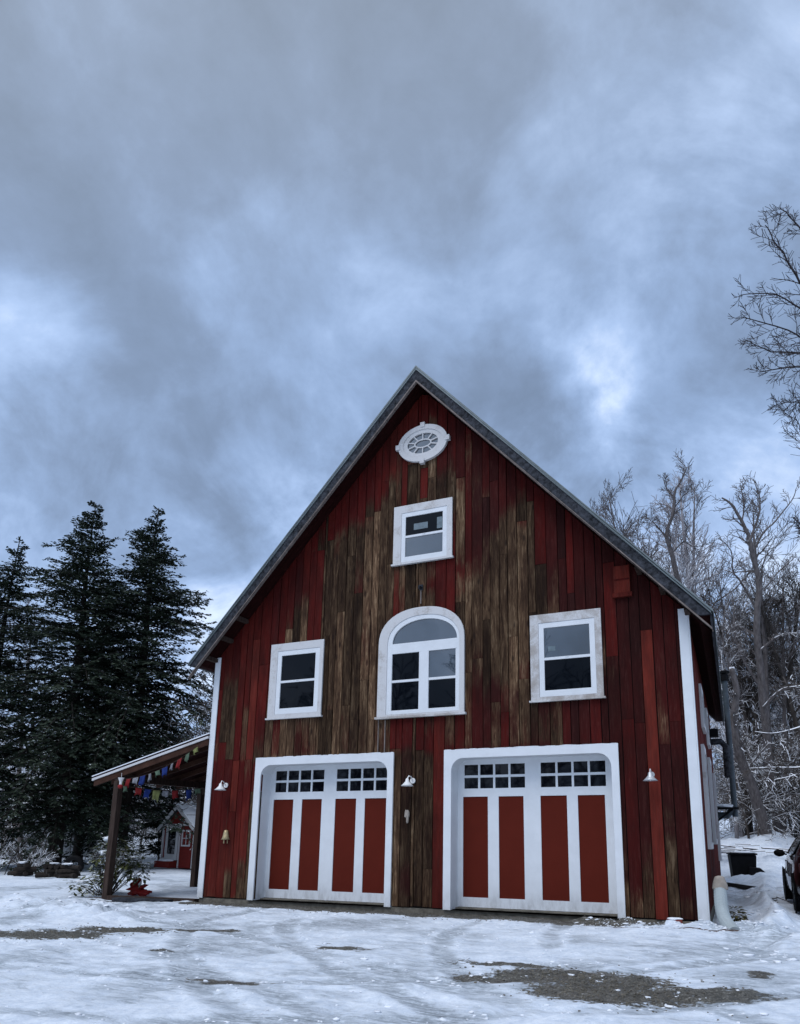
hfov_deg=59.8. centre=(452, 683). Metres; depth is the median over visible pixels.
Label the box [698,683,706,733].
window
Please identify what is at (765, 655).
bare tree
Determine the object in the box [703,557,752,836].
bare tree
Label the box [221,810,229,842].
hanging bell
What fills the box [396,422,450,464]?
oval window
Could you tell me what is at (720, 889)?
drain pipe
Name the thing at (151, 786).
bare tree
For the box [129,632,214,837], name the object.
bare tree
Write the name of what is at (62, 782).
hemlock tree
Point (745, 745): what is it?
bare tree
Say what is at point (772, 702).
bare tree
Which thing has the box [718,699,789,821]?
bare tree
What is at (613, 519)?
bare tree
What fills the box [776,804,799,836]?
bare tree
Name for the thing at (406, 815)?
wooden carving
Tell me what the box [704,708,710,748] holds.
window
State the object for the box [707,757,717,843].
window
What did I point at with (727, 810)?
bare tree
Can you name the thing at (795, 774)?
bare tree
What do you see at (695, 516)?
bare tree
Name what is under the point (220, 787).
wall lamp
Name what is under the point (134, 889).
red bundle
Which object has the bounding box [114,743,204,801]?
prayer flag string
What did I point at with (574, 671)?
window
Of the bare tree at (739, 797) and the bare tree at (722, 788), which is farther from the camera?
the bare tree at (722, 788)
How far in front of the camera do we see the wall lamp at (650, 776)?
11.56 m
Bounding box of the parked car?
[774,834,799,913]
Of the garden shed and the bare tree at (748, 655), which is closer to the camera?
the garden shed
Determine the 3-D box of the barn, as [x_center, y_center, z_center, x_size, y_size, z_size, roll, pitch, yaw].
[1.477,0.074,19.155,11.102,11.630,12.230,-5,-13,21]
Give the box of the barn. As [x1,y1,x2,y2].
[187,366,724,923]
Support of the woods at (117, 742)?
on the ground
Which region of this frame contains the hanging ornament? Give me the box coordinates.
[118,774,123,788]
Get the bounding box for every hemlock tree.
[0,500,172,874]
[0,505,216,865]
[0,536,74,867]
[0,611,154,863]
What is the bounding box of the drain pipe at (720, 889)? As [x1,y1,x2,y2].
[712,875,739,929]
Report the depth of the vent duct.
19.05 m
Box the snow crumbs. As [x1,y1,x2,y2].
[0,885,798,1023]
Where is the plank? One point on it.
(735, 885)
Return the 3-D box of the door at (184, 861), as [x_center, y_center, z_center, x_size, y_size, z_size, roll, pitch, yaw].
[-10.807,6.646,28.041,0.792,1.632,0.063,-8,-15,35]
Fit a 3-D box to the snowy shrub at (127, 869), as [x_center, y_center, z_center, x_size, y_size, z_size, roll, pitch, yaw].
[-8.207,4.463,16.552,2.471,1.629,1.641,-5,-13,21]
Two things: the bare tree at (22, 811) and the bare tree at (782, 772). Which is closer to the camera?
the bare tree at (782, 772)
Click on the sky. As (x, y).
(232, 231)
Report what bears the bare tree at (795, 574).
on the ground
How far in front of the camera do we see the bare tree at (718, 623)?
32.92 m
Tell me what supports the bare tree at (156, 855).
on the ground
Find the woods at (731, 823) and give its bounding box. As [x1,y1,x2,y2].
[712,612,798,832]
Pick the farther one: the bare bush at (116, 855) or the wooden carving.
the bare bush at (116, 855)
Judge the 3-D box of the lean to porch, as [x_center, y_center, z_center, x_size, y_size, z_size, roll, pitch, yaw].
[-6.267,3.466,17.550,3.400,3.731,4.850,-5,-13,21]
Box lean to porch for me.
[92,733,209,902]
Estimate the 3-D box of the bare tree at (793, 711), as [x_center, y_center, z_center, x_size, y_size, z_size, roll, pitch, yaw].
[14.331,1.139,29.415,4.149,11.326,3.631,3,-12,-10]
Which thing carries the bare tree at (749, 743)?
on the ground
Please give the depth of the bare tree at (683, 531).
49.98 m
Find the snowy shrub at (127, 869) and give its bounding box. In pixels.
[57,836,154,896]
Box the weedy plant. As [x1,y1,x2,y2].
[729,906,749,921]
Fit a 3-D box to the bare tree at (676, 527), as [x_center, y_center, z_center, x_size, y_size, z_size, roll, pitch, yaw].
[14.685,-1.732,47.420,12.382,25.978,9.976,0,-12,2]
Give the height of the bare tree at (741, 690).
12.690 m
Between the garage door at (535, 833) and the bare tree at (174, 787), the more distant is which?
the bare tree at (174, 787)
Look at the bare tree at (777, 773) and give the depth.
30.35 m
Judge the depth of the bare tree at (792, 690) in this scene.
37.04 m
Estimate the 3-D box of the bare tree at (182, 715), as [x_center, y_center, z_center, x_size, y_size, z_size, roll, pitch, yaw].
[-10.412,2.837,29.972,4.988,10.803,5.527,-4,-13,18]
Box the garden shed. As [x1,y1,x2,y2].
[154,803,202,868]
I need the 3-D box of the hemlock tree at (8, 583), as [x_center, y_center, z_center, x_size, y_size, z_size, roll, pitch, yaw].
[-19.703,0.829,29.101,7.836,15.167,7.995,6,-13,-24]
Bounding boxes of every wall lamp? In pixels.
[215,781,227,789]
[401,775,415,785]
[643,769,657,780]
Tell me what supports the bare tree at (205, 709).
on the ground
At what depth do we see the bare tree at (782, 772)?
28.66 m
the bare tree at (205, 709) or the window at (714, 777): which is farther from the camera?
the bare tree at (205, 709)
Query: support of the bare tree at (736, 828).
on the ground
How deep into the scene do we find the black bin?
23.47 m
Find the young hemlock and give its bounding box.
[130,732,192,855]
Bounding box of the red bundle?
[125,878,151,895]
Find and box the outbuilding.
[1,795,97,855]
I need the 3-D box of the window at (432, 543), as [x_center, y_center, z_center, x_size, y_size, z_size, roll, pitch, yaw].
[-0.622,-3.160,14.452,1.403,1.340,0.062,-5,-13,21]
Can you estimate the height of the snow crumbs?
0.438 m
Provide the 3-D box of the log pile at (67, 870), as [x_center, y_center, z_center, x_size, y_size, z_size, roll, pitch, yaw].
[-12.346,5.993,22.070,1.162,0.521,0.610,-5,-13,21]
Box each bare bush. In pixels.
[0,828,15,863]
[0,832,57,870]
[88,841,130,863]
[93,841,138,873]
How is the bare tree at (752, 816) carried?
on the ground
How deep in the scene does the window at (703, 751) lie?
13.36 m
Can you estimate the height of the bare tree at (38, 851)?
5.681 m
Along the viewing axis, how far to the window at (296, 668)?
14.91 m
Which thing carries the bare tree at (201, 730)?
on the ground
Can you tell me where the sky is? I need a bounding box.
[0,0,799,818]
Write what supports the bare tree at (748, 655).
on the ground
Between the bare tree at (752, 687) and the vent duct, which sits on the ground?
the bare tree at (752, 687)
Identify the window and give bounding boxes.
[162,826,179,859]
[265,639,324,719]
[374,606,466,719]
[391,497,453,566]
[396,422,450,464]
[529,608,605,702]
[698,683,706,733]
[701,744,713,848]
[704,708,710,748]
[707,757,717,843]
[712,773,721,860]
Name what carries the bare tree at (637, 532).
on the ground
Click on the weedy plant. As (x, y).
(744, 917)
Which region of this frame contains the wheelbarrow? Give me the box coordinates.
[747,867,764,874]
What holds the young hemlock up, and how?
on the ground
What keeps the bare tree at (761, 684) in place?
on the ground
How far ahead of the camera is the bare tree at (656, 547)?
37.36 m
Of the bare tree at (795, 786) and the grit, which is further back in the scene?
the bare tree at (795, 786)
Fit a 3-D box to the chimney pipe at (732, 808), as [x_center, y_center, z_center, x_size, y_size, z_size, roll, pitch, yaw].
[8.196,1.993,21.232,0.931,4.780,0.500,-5,-13,21]
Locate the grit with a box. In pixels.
[2,902,747,1020]
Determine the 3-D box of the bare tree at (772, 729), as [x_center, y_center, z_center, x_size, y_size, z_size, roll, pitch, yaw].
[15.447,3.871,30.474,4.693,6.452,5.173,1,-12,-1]
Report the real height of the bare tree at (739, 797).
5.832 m
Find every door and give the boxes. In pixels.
[178,827,192,867]
[264,763,386,902]
[458,755,617,913]
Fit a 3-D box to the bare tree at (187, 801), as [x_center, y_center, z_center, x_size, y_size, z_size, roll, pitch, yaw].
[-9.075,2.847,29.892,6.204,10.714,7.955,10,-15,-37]
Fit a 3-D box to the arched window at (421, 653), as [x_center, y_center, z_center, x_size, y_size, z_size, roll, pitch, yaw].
[-0.639,-0.446,13.854,1.960,2.270,0.077,-5,-13,21]
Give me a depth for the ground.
7.94 m
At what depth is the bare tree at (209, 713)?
27.93 m
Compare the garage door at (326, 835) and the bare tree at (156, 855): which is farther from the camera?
the bare tree at (156, 855)
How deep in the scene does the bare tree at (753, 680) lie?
36.27 m
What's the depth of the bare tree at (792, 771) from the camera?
29.57 m
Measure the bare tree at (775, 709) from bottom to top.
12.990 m
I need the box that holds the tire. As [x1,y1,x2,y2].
[64,855,83,872]
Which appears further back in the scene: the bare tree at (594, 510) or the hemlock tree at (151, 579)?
the bare tree at (594, 510)
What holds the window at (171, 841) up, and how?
in the garden shed
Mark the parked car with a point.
(791, 878)
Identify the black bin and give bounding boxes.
[726,851,757,876]
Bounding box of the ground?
[0,819,799,1023]
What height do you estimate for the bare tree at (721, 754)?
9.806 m
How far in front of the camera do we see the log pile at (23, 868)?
23.04 m
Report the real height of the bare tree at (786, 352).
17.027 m
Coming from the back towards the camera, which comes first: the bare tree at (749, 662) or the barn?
the bare tree at (749, 662)
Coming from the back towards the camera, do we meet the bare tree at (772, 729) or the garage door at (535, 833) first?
the bare tree at (772, 729)
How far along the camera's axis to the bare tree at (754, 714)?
31.92 m
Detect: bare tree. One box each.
[0,586,65,859]
[0,754,46,856]
[5,774,73,858]
[112,736,193,860]
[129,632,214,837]
[130,703,192,829]
[131,785,152,841]
[144,698,211,819]
[152,669,214,796]
[152,696,212,832]
[159,671,213,787]
[177,685,212,849]
[190,688,213,735]
[589,486,641,536]
[596,469,657,553]
[623,508,669,569]
[623,526,728,637]
[631,470,786,654]
[632,503,710,601]
[639,454,712,582]
[649,495,757,638]
[650,450,780,628]
[656,543,730,726]
[694,481,799,820]
[698,580,797,767]
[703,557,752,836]
[709,716,794,838]
[710,470,799,833]
[710,642,763,838]
[711,718,740,835]
[712,651,796,834]
[713,601,756,836]
[713,752,753,823]
[714,594,776,834]
[715,579,770,763]
[715,722,788,838]
[716,666,773,833]
[717,584,795,786]
[717,627,798,794]
[717,678,799,823]
[717,731,799,840]
[718,589,780,835]
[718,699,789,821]
[719,604,792,787]
[720,590,799,711]
[728,204,799,541]
[728,588,786,745]
[728,609,785,737]
[728,669,799,802]
[731,554,799,837]
[735,658,799,793]
[737,726,799,836]
[738,763,799,831]
[739,591,799,741]
[740,548,799,833]
[742,581,799,762]
[743,705,799,813]
[753,562,799,684]
[754,722,799,822]
[758,736,799,836]
[768,622,799,727]
[776,709,799,808]
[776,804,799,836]
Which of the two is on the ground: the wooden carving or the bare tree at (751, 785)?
the bare tree at (751, 785)
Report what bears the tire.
on the ground
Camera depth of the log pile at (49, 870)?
22.39 m
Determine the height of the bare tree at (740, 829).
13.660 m
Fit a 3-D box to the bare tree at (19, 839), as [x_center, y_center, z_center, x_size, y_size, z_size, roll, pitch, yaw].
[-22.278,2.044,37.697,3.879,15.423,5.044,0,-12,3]
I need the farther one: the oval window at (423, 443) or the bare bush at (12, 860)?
the bare bush at (12, 860)
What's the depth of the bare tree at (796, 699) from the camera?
31.39 m
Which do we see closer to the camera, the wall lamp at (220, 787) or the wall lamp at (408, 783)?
the wall lamp at (408, 783)
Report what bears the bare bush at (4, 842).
on the ground
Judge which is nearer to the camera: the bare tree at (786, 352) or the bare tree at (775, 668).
the bare tree at (786, 352)
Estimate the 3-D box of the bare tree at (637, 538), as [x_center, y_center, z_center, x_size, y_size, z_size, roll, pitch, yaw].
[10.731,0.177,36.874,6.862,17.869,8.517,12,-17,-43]
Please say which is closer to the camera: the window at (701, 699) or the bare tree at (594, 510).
the window at (701, 699)
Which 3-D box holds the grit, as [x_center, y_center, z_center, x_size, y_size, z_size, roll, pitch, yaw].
[-1.437,3.595,9.982,10.550,0.176,5.942,-5,-13,21]
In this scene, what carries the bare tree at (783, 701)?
on the ground
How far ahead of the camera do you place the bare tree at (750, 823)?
33.10 m
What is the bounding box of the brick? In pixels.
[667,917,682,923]
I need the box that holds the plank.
[727,882,755,888]
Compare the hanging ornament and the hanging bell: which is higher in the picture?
the hanging ornament
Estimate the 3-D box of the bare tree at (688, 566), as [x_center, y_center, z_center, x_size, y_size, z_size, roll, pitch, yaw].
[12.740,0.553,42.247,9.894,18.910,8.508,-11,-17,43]
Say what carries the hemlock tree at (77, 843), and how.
on the ground
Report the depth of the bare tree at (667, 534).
33.98 m
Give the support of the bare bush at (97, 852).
on the ground
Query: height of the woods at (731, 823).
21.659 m
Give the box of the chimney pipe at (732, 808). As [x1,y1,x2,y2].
[717,670,738,820]
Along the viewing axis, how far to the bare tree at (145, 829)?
50.16 m
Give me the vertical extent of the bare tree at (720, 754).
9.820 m
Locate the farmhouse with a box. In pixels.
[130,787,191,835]
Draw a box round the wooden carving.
[404,810,408,822]
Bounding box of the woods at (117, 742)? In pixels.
[0,696,209,841]
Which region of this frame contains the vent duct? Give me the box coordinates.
[709,728,731,777]

